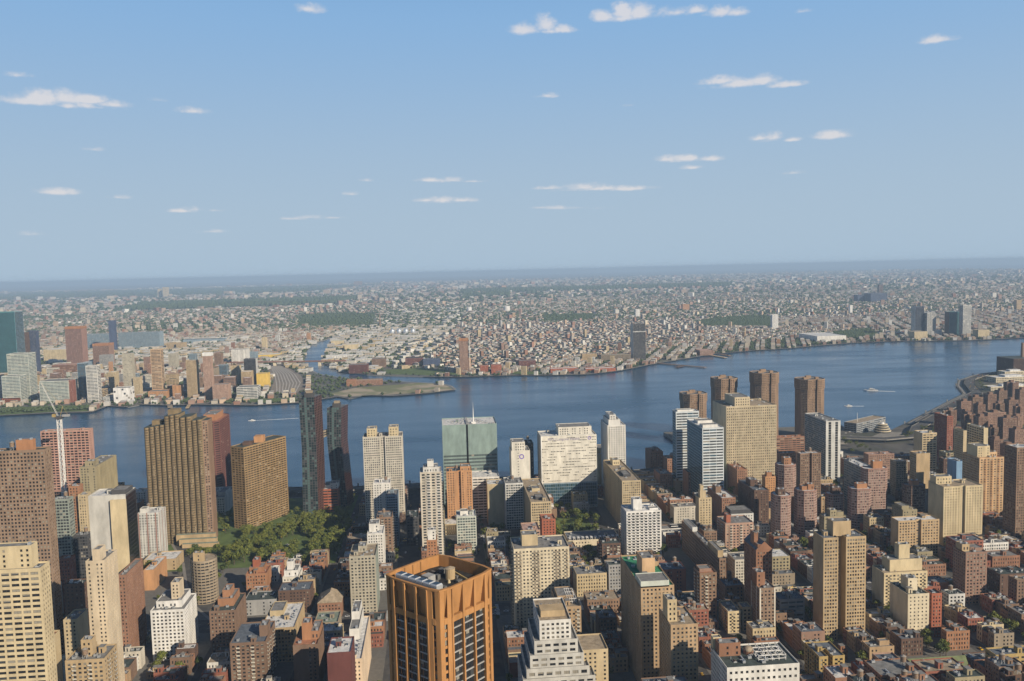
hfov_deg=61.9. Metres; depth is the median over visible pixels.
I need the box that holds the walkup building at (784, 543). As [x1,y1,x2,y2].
[779,538,798,551]
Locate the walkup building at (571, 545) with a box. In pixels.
[568,543,574,548]
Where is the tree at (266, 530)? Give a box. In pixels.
[261,527,269,533]
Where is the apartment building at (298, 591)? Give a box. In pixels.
[278,581,313,611]
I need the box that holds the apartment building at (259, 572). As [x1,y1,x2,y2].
[246,556,271,594]
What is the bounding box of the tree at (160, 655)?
[155,651,166,664]
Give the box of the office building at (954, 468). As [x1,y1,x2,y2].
[947,458,961,478]
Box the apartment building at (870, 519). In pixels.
[863,512,883,537]
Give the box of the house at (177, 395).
[175,393,180,399]
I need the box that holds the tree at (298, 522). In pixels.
[295,520,301,529]
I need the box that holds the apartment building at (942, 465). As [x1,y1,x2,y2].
[938,452,955,473]
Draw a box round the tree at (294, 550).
[291,547,298,553]
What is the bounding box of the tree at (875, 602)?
[872,599,880,607]
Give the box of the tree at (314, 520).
[311,518,317,523]
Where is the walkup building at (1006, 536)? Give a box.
[994,534,1015,539]
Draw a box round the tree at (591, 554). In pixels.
[588,550,596,557]
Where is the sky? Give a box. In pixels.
[0,0,1023,287]
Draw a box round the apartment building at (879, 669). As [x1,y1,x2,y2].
[864,654,919,679]
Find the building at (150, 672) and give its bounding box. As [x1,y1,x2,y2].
[146,665,157,678]
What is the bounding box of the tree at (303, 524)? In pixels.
[300,519,308,531]
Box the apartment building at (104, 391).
[102,388,107,396]
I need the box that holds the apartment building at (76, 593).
[64,578,89,632]
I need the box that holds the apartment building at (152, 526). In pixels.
[137,503,167,559]
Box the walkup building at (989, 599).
[982,592,1010,613]
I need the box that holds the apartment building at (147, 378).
[143,374,151,386]
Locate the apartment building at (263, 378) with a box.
[256,372,270,385]
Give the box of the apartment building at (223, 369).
[218,364,228,374]
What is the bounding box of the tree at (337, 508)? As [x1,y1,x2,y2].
[334,506,341,515]
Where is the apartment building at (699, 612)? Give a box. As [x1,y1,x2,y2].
[684,600,708,625]
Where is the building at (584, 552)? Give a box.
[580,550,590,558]
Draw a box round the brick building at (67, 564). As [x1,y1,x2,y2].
[59,554,76,613]
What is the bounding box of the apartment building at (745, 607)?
[738,601,751,630]
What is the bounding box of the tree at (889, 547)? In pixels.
[886,545,894,554]
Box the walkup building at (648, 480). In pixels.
[642,478,655,490]
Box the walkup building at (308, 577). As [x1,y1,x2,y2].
[298,573,316,599]
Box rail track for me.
[271,366,300,392]
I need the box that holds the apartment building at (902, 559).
[872,541,927,609]
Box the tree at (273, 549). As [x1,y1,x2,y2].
[269,546,279,553]
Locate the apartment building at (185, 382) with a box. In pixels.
[183,377,186,389]
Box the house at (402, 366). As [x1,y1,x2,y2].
[398,365,407,368]
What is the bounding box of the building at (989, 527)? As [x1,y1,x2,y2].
[985,524,997,533]
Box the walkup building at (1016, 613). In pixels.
[1007,604,1023,632]
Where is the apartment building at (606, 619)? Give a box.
[595,609,616,632]
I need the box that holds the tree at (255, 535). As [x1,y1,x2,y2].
[251,533,260,546]
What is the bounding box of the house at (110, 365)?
[108,361,112,371]
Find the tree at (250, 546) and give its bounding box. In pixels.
[246,543,252,554]
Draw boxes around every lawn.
[0,368,541,414]
[143,495,591,572]
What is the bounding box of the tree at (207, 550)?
[203,547,212,553]
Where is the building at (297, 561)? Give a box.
[295,559,301,565]
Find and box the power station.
[996,342,1023,374]
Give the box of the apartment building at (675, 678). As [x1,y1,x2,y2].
[641,675,687,680]
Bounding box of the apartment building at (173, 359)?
[168,353,179,366]
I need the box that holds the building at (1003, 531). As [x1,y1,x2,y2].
[999,529,1011,535]
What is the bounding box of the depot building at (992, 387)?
[983,383,1023,390]
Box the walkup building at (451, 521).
[444,518,456,534]
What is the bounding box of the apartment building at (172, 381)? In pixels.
[167,378,178,384]
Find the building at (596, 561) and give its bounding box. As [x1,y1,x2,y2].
[592,558,602,564]
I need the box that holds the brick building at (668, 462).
[663,452,672,472]
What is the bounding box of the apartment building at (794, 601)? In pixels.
[776,591,804,621]
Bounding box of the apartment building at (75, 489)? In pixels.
[68,483,83,532]
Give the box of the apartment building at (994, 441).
[988,435,1002,454]
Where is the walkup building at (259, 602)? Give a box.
[246,590,277,615]
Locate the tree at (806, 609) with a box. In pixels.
[805,605,810,618]
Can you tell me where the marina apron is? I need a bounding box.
[872,432,903,436]
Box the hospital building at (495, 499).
[486,479,503,524]
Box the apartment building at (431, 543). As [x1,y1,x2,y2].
[427,527,437,556]
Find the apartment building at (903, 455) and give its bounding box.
[894,452,909,459]
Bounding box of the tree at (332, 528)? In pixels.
[328,526,336,531]
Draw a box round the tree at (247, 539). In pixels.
[242,536,250,542]
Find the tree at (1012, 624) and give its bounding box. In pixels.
[1007,619,1019,631]
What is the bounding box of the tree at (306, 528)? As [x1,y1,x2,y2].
[301,525,310,532]
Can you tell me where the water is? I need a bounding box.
[0,265,1023,488]
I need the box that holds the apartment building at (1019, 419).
[1011,413,1022,427]
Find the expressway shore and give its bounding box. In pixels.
[904,372,996,423]
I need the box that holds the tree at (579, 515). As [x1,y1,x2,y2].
[576,513,583,518]
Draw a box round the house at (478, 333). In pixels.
[476,330,480,336]
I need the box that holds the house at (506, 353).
[504,350,508,357]
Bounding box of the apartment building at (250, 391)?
[236,385,260,398]
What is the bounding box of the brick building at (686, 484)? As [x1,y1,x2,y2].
[683,468,696,496]
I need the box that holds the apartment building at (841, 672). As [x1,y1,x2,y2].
[823,663,853,680]
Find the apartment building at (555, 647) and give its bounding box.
[517,597,608,680]
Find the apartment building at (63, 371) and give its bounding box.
[53,369,65,377]
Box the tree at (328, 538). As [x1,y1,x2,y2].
[322,535,333,548]
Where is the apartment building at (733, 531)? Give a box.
[717,513,753,551]
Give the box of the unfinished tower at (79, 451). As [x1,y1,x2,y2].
[40,427,94,496]
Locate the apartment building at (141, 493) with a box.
[136,489,147,505]
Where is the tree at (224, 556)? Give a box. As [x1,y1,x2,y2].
[220,553,230,560]
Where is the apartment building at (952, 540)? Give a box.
[946,534,983,568]
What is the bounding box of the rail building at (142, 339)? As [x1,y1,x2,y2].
[118,331,163,348]
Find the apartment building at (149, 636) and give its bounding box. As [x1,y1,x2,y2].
[146,631,151,642]
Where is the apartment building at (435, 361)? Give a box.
[423,358,439,365]
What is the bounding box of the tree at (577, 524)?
[573,521,581,527]
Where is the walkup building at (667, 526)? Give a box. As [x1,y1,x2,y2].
[661,524,670,528]
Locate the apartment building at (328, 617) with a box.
[315,610,341,623]
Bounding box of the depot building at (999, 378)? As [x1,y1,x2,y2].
[986,374,1023,382]
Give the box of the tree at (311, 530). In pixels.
[308,527,316,536]
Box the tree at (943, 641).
[939,638,949,653]
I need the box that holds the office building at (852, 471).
[844,457,870,501]
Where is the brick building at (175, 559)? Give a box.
[143,550,183,569]
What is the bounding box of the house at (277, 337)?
[275,335,279,340]
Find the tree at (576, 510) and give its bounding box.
[573,508,581,518]
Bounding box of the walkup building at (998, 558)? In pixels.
[987,550,1019,566]
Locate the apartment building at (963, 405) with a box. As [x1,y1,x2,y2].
[956,398,970,419]
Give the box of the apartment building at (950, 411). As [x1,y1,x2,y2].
[942,407,956,428]
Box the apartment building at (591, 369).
[584,367,615,371]
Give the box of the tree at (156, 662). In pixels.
[152,660,160,665]
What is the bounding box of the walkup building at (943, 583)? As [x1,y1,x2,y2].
[927,575,948,590]
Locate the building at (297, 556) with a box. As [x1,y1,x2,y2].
[293,553,301,560]
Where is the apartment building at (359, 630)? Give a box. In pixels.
[349,600,370,680]
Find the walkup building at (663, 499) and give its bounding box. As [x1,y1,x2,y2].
[660,497,667,511]
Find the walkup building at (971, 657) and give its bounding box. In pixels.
[962,651,984,668]
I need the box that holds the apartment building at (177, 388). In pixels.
[172,384,183,396]
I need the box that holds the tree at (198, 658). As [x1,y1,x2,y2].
[195,656,203,663]
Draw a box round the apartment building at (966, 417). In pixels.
[961,411,974,429]
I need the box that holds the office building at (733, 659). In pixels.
[711,634,799,680]
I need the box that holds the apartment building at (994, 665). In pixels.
[984,652,1021,680]
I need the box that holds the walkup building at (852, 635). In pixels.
[847,629,870,652]
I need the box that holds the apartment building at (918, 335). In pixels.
[908,331,926,339]
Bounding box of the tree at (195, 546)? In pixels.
[192,544,198,551]
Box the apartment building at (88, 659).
[65,635,118,680]
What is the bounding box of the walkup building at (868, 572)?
[866,563,870,579]
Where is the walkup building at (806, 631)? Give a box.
[792,622,824,655]
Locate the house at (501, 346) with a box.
[499,342,503,350]
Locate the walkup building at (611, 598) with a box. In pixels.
[583,590,619,620]
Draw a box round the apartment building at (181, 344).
[176,342,186,347]
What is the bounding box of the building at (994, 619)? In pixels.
[988,617,1002,622]
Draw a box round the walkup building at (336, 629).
[323,622,343,636]
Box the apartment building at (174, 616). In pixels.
[150,577,198,660]
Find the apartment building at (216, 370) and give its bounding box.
[213,367,219,374]
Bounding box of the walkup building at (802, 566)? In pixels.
[798,558,812,577]
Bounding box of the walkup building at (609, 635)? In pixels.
[600,629,619,642]
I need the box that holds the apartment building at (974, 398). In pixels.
[968,394,982,412]
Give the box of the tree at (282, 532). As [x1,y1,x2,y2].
[278,530,286,539]
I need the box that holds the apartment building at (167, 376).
[165,373,178,382]
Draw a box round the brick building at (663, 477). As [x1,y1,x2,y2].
[654,468,671,490]
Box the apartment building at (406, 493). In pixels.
[405,486,407,503]
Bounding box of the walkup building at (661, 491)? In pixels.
[654,489,669,504]
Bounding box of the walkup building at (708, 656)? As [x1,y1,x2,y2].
[705,645,710,669]
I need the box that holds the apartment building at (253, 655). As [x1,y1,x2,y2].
[230,619,276,680]
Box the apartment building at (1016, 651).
[985,644,1023,662]
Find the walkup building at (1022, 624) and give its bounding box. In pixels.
[1021,618,1023,632]
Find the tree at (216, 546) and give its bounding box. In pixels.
[213,543,220,554]
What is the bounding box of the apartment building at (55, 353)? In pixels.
[43,348,66,360]
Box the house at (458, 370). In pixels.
[456,367,460,376]
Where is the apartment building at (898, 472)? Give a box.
[890,458,907,496]
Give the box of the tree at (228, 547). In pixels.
[222,544,232,551]
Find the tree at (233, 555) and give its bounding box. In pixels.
[228,551,240,564]
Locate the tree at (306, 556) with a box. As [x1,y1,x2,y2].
[301,553,309,559]
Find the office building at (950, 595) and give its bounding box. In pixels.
[941,584,964,609]
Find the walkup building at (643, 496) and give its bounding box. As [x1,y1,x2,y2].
[641,493,646,498]
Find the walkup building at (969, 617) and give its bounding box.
[957,609,983,631]
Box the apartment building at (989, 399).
[983,392,996,410]
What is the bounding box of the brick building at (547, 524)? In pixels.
[540,514,555,535]
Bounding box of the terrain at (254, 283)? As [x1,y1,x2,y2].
[0,269,1021,415]
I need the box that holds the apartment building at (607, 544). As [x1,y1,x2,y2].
[598,536,620,563]
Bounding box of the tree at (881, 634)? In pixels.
[878,631,884,637]
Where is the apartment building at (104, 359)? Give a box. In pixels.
[99,354,113,364]
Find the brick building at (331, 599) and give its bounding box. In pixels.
[317,588,344,615]
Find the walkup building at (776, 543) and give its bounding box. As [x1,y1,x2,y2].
[774,537,796,548]
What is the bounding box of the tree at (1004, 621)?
[999,618,1010,625]
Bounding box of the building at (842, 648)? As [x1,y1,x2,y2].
[836,643,847,659]
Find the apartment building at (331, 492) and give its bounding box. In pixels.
[323,480,340,511]
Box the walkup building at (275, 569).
[267,564,279,581]
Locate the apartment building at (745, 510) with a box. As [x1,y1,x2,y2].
[724,505,753,521]
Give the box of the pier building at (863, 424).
[844,414,885,432]
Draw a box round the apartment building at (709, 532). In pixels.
[699,524,716,540]
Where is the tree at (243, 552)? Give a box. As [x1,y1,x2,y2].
[240,546,249,561]
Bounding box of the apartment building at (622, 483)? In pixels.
[603,457,640,522]
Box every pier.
[657,363,705,367]
[663,427,845,443]
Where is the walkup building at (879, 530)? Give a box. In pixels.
[873,525,890,543]
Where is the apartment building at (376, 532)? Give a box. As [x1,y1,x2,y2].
[367,519,385,562]
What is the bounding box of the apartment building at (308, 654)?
[293,617,324,680]
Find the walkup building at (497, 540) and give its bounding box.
[487,536,505,555]
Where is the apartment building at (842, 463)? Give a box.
[840,455,863,474]
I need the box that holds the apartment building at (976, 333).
[972,329,989,337]
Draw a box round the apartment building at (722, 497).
[707,484,735,522]
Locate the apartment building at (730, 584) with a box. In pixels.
[718,571,743,601]
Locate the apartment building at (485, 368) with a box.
[480,365,488,371]
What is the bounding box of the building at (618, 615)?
[616,611,620,626]
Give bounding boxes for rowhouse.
[61,581,63,614]
[123,644,144,668]
[123,653,138,670]
[125,669,130,680]
[153,664,183,680]
[153,670,180,680]
[166,665,187,680]
[170,654,192,673]
[175,652,194,669]
[176,640,198,665]
[199,674,225,680]
[201,665,228,680]
[216,646,229,652]
[250,585,270,591]
[261,675,280,680]
[266,558,284,576]
[268,556,287,567]
[272,550,285,555]
[303,562,322,580]
[303,567,321,584]
[309,558,324,574]
[310,550,328,563]
[310,551,327,566]
[311,554,326,569]
[313,549,329,561]
[324,640,329,664]
[334,579,350,596]
[335,572,349,579]
[337,566,349,572]
[344,551,350,556]
[345,543,358,551]
[346,540,358,545]
[352,522,367,531]
[352,522,368,532]
[370,619,384,637]
[371,631,383,647]
[379,562,392,570]
[379,570,389,574]
[379,572,387,589]
[386,551,394,562]
[394,534,396,550]
[399,511,404,524]
[419,523,421,535]
[442,507,444,528]
[455,541,471,548]
[455,547,471,556]
[457,553,472,556]
[485,531,510,544]
[488,544,503,558]
[489,550,503,565]
[489,552,505,562]
[490,554,505,566]
[491,558,506,576]
[491,564,507,570]
[492,565,507,581]
[492,568,509,575]
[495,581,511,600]
[507,646,520,655]
[508,652,520,668]
[551,507,556,517]
[569,546,579,555]
[569,556,583,561]
[569,563,586,581]
[573,500,588,514]
[587,603,611,621]
[597,485,603,496]
[604,557,619,569]
[606,553,621,559]
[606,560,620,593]
[606,639,622,647]
[608,646,628,666]
[608,650,627,672]
[635,470,653,475]
[640,477,655,488]
[645,483,659,493]
[648,485,663,498]
[658,494,669,507]
[663,502,667,513]
[666,530,680,547]
[667,493,692,518]
[673,477,682,491]
[698,625,717,633]
[698,631,714,652]
[702,640,710,660]
[713,540,723,545]
[723,549,729,554]
[723,593,740,603]
[751,635,778,642]
[754,521,769,535]
[766,530,778,544]
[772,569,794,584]
[774,584,781,591]
[776,610,794,630]
[780,618,802,638]
[782,584,812,591]
[784,587,812,595]
[786,546,807,564]
[799,670,822,680]
[801,639,819,660]
[803,592,812,615]
[805,528,817,538]
[807,565,812,582]
[808,536,812,548]
[810,599,812,612]
[821,483,834,490]
[821,494,824,512]
[822,484,834,491]
[843,626,862,644]
[847,668,880,680]
[856,634,875,652]
[865,598,871,608]
[865,606,891,629]
[866,543,878,551]
[866,549,885,563]
[868,524,877,540]
[868,552,885,567]
[869,613,888,634]
[875,618,896,637]
[880,530,890,547]
[880,620,904,637]
[881,669,907,680]
[883,514,891,526]
[886,536,890,546]
[886,631,889,641]
[887,483,889,493]
[890,626,914,651]
[895,488,901,501]
[896,630,922,655]
[899,670,938,680]
[917,512,927,515]
[920,555,938,559]
[922,560,945,575]
[927,579,939,589]
[938,546,945,559]
[941,548,945,560]
[941,620,962,627]
[941,624,969,649]
[941,673,945,680]
[943,578,952,584]
[944,601,964,619]
[946,665,984,680]
[951,605,967,622]
[974,657,1023,674]
[977,620,1003,641]
[980,593,987,606]
[982,511,997,524]
[982,625,995,645]
[983,534,1008,550]
[984,513,1002,525]
[985,531,998,538]
[987,516,1001,525]
[988,627,1013,646]
[996,597,1018,615]
[999,662,1022,680]
[1000,605,1010,617]
[1005,538,1023,544]
[1008,543,1023,550]
[1016,545,1023,560]
[1020,551,1023,563]
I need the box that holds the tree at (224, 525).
[220,522,228,532]
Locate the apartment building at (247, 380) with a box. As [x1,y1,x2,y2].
[243,377,251,384]
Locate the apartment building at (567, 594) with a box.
[551,586,581,633]
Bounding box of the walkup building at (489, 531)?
[485,527,497,548]
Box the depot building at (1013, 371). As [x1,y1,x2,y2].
[997,369,1023,374]
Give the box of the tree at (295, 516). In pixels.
[291,514,299,521]
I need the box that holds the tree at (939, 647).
[933,642,946,656]
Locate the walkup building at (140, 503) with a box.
[136,499,143,512]
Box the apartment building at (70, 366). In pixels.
[52,363,77,371]
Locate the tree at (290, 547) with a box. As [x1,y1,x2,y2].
[287,543,293,552]
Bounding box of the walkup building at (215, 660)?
[207,648,231,680]
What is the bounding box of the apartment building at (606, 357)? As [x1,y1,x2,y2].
[599,353,630,360]
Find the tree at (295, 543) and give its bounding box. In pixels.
[291,541,299,546]
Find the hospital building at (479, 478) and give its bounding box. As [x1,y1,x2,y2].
[472,470,498,518]
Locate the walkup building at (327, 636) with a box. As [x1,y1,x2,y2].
[324,631,333,640]
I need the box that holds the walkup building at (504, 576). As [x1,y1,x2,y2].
[494,571,510,592]
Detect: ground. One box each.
[288,374,1023,492]
[332,383,451,396]
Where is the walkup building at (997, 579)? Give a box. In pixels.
[987,566,1023,594]
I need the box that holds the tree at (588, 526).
[585,524,591,529]
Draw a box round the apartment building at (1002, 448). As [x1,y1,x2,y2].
[1000,441,1011,455]
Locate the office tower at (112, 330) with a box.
[108,320,117,349]
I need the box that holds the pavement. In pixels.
[62,473,1023,680]
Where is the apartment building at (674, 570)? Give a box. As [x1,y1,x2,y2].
[659,556,685,590]
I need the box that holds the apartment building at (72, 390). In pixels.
[69,379,76,401]
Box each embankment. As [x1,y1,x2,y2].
[10,371,455,414]
[428,337,1023,376]
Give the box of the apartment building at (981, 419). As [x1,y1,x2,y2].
[973,413,987,427]
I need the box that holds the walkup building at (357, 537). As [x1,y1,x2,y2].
[346,532,366,541]
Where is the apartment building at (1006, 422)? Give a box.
[997,414,1016,439]
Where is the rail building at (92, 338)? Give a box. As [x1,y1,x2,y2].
[87,333,108,347]
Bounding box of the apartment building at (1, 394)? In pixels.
[0,376,2,396]
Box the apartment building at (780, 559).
[772,549,789,569]
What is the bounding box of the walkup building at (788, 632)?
[784,618,803,646]
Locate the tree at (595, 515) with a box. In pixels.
[592,513,599,523]
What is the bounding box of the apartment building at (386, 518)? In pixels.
[376,508,394,551]
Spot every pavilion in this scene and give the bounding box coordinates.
[2,398,20,402]
[873,418,890,432]
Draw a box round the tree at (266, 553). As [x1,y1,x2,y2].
[262,551,270,557]
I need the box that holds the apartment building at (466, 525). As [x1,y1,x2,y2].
[456,506,476,553]
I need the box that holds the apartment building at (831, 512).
[819,508,845,530]
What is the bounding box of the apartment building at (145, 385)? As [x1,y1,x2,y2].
[142,382,150,390]
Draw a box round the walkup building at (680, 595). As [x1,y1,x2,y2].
[674,590,693,599]
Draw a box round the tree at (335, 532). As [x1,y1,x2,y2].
[331,529,339,538]
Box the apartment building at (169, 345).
[166,342,176,348]
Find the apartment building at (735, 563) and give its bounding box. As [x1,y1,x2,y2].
[727,551,743,583]
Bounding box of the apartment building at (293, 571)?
[282,558,302,581]
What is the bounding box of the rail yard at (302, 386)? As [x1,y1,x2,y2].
[268,363,305,394]
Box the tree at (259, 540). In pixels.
[255,538,263,546]
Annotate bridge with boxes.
[227,360,345,365]
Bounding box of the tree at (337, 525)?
[333,522,342,528]
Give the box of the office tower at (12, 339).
[0,310,24,372]
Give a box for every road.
[63,435,1023,680]
[171,544,214,620]
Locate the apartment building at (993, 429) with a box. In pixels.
[988,424,998,436]
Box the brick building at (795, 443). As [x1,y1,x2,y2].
[776,434,804,451]
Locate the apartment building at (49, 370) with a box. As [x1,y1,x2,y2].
[46,367,59,373]
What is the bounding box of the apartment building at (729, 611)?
[718,600,740,632]
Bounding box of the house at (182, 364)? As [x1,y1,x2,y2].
[180,362,185,367]
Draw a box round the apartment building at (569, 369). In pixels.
[549,367,577,372]
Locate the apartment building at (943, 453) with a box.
[939,446,953,456]
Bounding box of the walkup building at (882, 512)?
[873,508,891,515]
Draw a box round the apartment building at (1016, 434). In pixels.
[1008,426,1023,442]
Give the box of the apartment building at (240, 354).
[231,348,249,361]
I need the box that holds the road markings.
[149,516,869,630]
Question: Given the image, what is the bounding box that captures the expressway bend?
[789,415,933,441]
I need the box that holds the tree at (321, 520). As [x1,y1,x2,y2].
[318,518,325,527]
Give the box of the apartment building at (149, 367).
[148,363,150,373]
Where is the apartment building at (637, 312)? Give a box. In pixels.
[635,309,639,315]
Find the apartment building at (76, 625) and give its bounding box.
[63,608,89,658]
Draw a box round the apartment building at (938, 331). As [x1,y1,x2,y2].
[935,329,941,334]
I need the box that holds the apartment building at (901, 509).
[892,502,916,516]
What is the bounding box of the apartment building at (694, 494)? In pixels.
[692,492,706,503]
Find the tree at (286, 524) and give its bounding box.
[283,522,290,533]
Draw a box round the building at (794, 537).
[789,534,798,541]
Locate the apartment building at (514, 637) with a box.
[506,628,527,662]
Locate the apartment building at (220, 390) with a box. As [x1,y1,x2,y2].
[212,383,231,399]
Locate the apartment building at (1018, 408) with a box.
[1013,403,1023,425]
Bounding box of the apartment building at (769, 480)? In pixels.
[762,471,775,500]
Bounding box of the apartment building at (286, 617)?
[265,601,304,661]
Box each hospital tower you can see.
[442,413,497,511]
[509,438,530,478]
[524,435,533,477]
[537,422,597,508]
[601,411,625,487]
[713,393,776,488]
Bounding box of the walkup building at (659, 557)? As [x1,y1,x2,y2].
[654,554,664,561]
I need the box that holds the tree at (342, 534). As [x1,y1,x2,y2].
[338,531,345,541]
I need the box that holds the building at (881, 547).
[871,542,883,550]
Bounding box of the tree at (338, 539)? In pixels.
[334,537,341,542]
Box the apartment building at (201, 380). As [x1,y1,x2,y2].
[199,377,203,386]
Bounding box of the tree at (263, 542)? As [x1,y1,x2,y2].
[260,540,266,546]
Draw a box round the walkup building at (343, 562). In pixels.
[338,557,349,569]
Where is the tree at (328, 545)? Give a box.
[323,542,332,549]
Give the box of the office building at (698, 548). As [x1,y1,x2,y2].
[682,518,725,590]
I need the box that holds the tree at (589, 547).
[586,544,593,550]
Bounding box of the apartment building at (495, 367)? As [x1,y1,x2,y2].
[491,364,501,373]
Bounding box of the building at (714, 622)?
[709,617,718,628]
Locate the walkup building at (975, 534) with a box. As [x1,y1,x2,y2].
[957,532,981,538]
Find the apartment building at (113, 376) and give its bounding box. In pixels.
[108,371,118,391]
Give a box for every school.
[564,529,619,551]
[661,528,681,542]
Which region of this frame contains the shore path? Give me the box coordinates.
[906,375,973,423]
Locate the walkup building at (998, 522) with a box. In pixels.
[995,517,1002,528]
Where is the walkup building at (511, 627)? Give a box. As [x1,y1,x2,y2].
[503,625,520,646]
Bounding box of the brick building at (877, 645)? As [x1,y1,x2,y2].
[862,638,893,661]
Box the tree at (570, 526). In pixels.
[566,524,573,530]
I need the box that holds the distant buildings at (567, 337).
[0,268,1023,410]
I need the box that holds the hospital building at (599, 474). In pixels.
[597,444,601,482]
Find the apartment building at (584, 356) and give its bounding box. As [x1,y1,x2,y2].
[581,353,596,359]
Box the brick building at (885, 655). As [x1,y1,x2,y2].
[872,652,898,659]
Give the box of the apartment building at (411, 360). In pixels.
[405,356,422,364]
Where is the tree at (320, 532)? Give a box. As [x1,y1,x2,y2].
[316,530,323,534]
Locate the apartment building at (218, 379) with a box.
[214,375,223,383]
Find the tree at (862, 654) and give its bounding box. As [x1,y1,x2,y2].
[855,649,867,659]
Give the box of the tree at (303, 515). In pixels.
[300,512,307,518]
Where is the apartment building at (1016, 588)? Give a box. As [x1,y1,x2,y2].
[1008,574,1023,605]
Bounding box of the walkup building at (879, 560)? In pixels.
[877,556,881,564]
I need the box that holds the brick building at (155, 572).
[143,556,167,590]
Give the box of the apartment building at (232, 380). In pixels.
[223,376,237,391]
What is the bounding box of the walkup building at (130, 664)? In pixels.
[124,657,136,680]
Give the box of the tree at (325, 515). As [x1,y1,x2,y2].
[322,513,329,523]
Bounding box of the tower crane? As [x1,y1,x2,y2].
[41,383,69,495]
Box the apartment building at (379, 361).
[372,357,385,366]
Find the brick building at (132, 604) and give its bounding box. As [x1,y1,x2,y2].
[118,558,146,646]
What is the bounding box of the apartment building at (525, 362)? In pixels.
[518,359,535,366]
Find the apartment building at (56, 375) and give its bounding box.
[50,372,61,378]
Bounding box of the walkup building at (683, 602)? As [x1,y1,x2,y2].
[677,597,696,605]
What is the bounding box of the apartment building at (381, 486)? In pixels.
[373,476,390,518]
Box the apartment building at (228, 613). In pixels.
[209,583,246,653]
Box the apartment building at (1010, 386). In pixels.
[1003,380,1018,398]
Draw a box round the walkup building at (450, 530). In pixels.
[447,525,456,534]
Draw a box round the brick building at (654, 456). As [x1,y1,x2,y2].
[645,446,662,467]
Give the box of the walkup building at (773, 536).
[769,530,788,548]
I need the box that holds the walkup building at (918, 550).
[910,545,932,555]
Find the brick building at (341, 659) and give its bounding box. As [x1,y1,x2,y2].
[327,636,355,680]
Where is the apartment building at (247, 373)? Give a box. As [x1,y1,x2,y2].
[241,370,253,384]
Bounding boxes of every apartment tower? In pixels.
[0,437,64,664]
[1,374,27,401]
[6,352,38,399]
[24,332,29,351]
[28,330,40,370]
[55,491,75,556]
[64,326,88,362]
[77,362,87,398]
[79,455,117,493]
[85,365,101,402]
[85,544,124,680]
[92,342,114,364]
[122,351,135,385]
[144,408,218,547]
[150,349,164,389]
[157,289,161,296]
[162,287,168,295]
[186,360,199,397]
[190,550,218,604]
[202,352,213,398]
[203,410,231,486]
[230,434,288,528]
[244,358,257,384]
[299,390,324,516]
[327,400,353,506]
[349,541,379,612]
[354,281,361,285]
[363,424,405,521]
[420,459,444,554]
[446,463,472,518]
[459,333,469,371]
[509,530,569,628]
[620,496,661,554]
[620,550,673,680]
[631,323,645,359]
[659,592,697,680]
[679,389,706,417]
[681,304,688,309]
[694,564,716,618]
[696,484,711,525]
[710,375,737,420]
[738,476,768,523]
[744,524,771,604]
[749,369,778,434]
[751,567,775,626]
[770,313,777,328]
[770,487,790,535]
[775,456,795,495]
[794,375,824,435]
[794,482,816,534]
[796,447,820,516]
[813,517,865,639]
[825,486,843,513]
[847,482,871,530]
[853,294,865,301]
[861,460,887,511]
[864,293,886,301]
[877,284,882,292]
[890,514,938,554]
[890,573,928,638]
[902,479,924,511]
[909,450,929,488]
[911,306,923,330]
[914,430,936,471]
[924,312,935,333]
[924,588,941,637]
[928,474,982,545]
[934,410,952,461]
[944,311,958,335]
[952,541,986,603]
[954,428,966,459]
[959,305,970,334]
[962,442,1003,515]
[966,423,987,451]
[1002,443,1023,538]
[1014,299,1021,309]
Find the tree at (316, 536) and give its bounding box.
[310,533,320,540]
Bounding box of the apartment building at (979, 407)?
[973,402,985,414]
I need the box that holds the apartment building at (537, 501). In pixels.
[522,478,551,527]
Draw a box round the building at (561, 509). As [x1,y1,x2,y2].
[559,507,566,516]
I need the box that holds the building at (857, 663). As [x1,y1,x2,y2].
[851,658,863,673]
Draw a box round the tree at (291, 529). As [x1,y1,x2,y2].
[288,526,295,534]
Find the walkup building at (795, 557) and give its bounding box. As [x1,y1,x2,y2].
[791,553,810,570]
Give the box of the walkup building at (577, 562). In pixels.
[569,560,585,564]
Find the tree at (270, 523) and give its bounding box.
[265,521,274,527]
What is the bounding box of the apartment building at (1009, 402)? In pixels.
[1004,397,1018,414]
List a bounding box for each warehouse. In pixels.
[183,338,226,342]
[258,353,281,357]
[326,354,352,358]
[331,340,343,344]
[338,367,346,371]
[344,343,358,349]
[346,379,356,385]
[349,363,368,373]
[356,378,382,385]
[695,349,712,355]
[799,332,845,341]
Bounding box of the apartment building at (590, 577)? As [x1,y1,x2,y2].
[573,560,606,596]
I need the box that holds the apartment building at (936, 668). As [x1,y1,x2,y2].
[911,657,962,680]
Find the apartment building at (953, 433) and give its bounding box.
[953,426,961,448]
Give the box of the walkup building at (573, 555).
[569,553,578,558]
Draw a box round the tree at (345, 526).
[342,523,349,532]
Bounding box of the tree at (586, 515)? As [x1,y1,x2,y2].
[583,512,590,522]
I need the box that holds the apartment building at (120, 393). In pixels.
[113,386,134,402]
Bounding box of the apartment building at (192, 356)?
[189,353,197,359]
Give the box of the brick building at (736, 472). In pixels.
[727,461,747,495]
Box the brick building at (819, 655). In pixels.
[805,641,844,673]
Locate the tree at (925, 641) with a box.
[923,638,930,646]
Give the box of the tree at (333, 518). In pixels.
[330,516,336,524]
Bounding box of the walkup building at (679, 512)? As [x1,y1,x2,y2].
[670,502,695,522]
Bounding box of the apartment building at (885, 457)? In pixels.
[863,451,893,478]
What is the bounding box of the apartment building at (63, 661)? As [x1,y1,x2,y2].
[62,653,65,680]
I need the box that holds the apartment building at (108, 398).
[103,395,113,400]
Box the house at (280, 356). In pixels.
[277,355,287,358]

